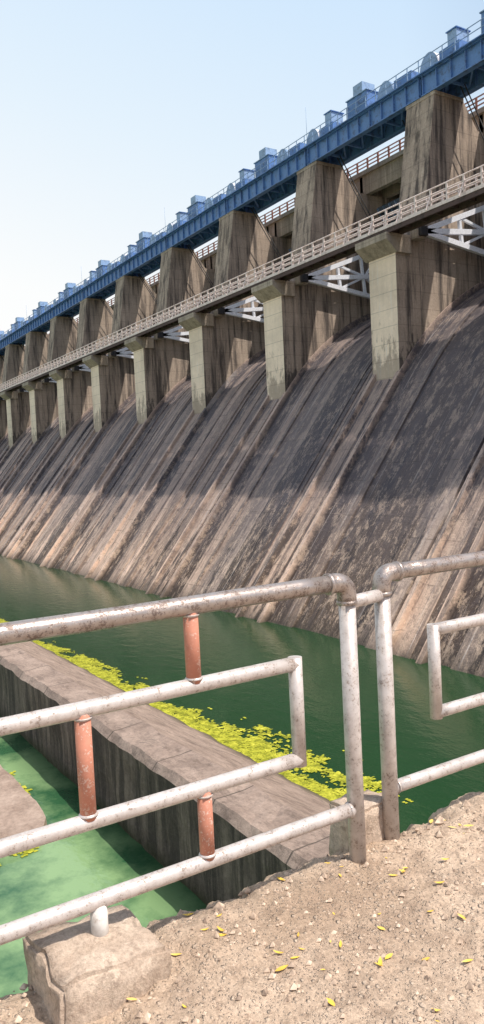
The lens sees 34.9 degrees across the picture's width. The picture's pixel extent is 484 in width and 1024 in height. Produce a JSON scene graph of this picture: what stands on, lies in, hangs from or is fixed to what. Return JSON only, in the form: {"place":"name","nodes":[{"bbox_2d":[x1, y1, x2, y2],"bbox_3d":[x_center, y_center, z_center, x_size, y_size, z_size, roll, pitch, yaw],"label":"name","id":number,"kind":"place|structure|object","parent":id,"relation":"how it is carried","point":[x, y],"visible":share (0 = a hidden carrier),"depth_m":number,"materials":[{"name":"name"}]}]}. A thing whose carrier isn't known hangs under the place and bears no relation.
{"place":"outdoors","nodes":[
{"label":"outdoors","id":0,"kind":"place"},
{"bbox_2d":[0,554,483,997],"bbox_3d":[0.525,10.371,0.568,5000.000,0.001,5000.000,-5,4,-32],"label":"water","id":1,"kind":"structure","parent":0,"point":[54,873],"depth_m":31.99,"materials":[{"name":"green liquid"}]},
{"bbox_2d":[0,765,46,837],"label":"concrete slab","id":2,"kind":"structure","parent":1,"relation":"in","point":[21,810],"depth_m":23.80,"materials":[{"name":"beige concrete"}]},
{"bbox_2d":[0,641,332,904],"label":"stilling basin wall","id":3,"kind":"structure","parent":1,"relation":"in","point":[143,750],"depth_m":21.70,"materials":[{"name":"concrete"}]},
{"bbox_2d":[0,618,412,865],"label":"floating algae","id":4,"kind":"object","parent":1,"relation":"on","point":[260,748],"visible":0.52,"depth_m":29.63,"materials":[{"name":"yellow plant"}]},
{"bbox_2d":[0,90,483,676],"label":"concrete dam","id":5,"kind":"structure","parent":1,"relation":"in","point":[308,430],"depth_m":68.89,"materials":[{"name":"concrete"}]},
{"bbox_2d":[18,330,48,392],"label":"radial gate","id":6,"kind":"structure","parent":5,"relation":"attached to","point":[21,390],"depth_m":147.41,"materials":[{"name":"metal"}]},
{"bbox_2d":[42,315,77,383],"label":"radial gate","id":7,"kind":"structure","parent":5,"relation":"attached to","point":[47,380],"depth_m":135.00,"materials":[{"name":"metal"}]},
{"bbox_2d":[72,297,112,371],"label":"radial gate","id":8,"kind":"structure","parent":5,"relation":"attached to","point":[83,367],"depth_m":122.44,"materials":[{"name":"metal"}]},
{"bbox_2d":[108,273,156,358],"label":"radial gate","id":9,"kind":"structure","parent":5,"relation":"attached to","point":[120,353],"depth_m":110.01,"materials":[{"name":"metal"}]},
{"bbox_2d":[154,244,213,342],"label":"radial gate","id":10,"kind":"structure","parent":5,"relation":"attached to","point":[167,334],"depth_m":97.62,"materials":[{"name":"metal"}]},
{"bbox_2d":[0,10,483,355],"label":"gate hoist bridge","id":11,"kind":"structure","parent":5,"relation":"on","point":[374,119],"depth_m":76.29,"materials":[{"name":"blue metal"}]},
{"bbox_2d":[0,164,483,392],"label":"service walkway","id":12,"kind":"structure","parent":5,"relation":"on","point":[458,202],"depth_m":67.36,"materials":[{"name":"concrete"},{"name":"pale concrete"},{"name":"white painted steel"}]},
{"bbox_2d":[213,207,290,322],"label":"radial gate","id":13,"kind":"structure","parent":5,"relation":"attached to","point":[231,310],"depth_m":85.37,"materials":[{"name":"metal"}]},
{"bbox_2d":[294,118,405,298],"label":"radial gate","id":14,"kind":"structure","parent":5,"relation":"attached to","point":[316,277],"depth_m":73.57,"materials":[{"name":"metal"}]},
{"bbox_2d":[410,84,483,256],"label":"radial gate","id":15,"kind":"structure","parent":5,"relation":"attached to","point":[435,231],"depth_m":60.28,"materials":[{"name":"metal"}]},
{"bbox_2d":[0,792,483,1023],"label":"ground","id":16,"kind":"structure","parent":0,"point":[307,888],"depth_m":2.49,"materials":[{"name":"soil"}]},
{"bbox_2d":[26,905,170,1023],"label":"concrete footing","id":17,"kind":"object","parent":16,"relation":"on","point":[81,973],"visible":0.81,"depth_m":2.34,"materials":[{"name":"beige concrete"}]},
{"bbox_2d":[0,573,384,944],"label":"pipe railing","id":18,"kind":"object","parent":16,"relation":"on","point":[189,610],"visible":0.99,"depth_m":2.60,"materials":[{"name":"silver metal"}]},
{"bbox_2d":[125,819,472,1021],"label":"fallen leaves","id":19,"kind":"object","parent":16,"relation":"on","point":[379,963],"visible":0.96,"depth_m":2.47,"materials":[{"name":"yellow plant"}]},
{"bbox_2d":[331,788,383,854],"bbox_3d":[0.504,1.404,3.234,0.251,0.426,0.191,-5,4,-32],"label":"concrete footing","id":20,"kind":"object","parent":16,"relation":"on","point":[373,810],"visible":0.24,"depth_m":3.18,"materials":[{"name":"beige concrete"}]},
{"bbox_2d":[372,551,483,840],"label":"pipe railing","id":21,"kind":"object","parent":16,"relation":"on","point":[393,784],"visible":0.9,"depth_m":3.18,"materials":[{"name":"silver metal"}]},
{"bbox_2d":[0,0,483,334],"label":"sky","id":22,"kind":"structure","parent":0,"point":[115,114],"materials":[{"name":"blue"}]}
]}

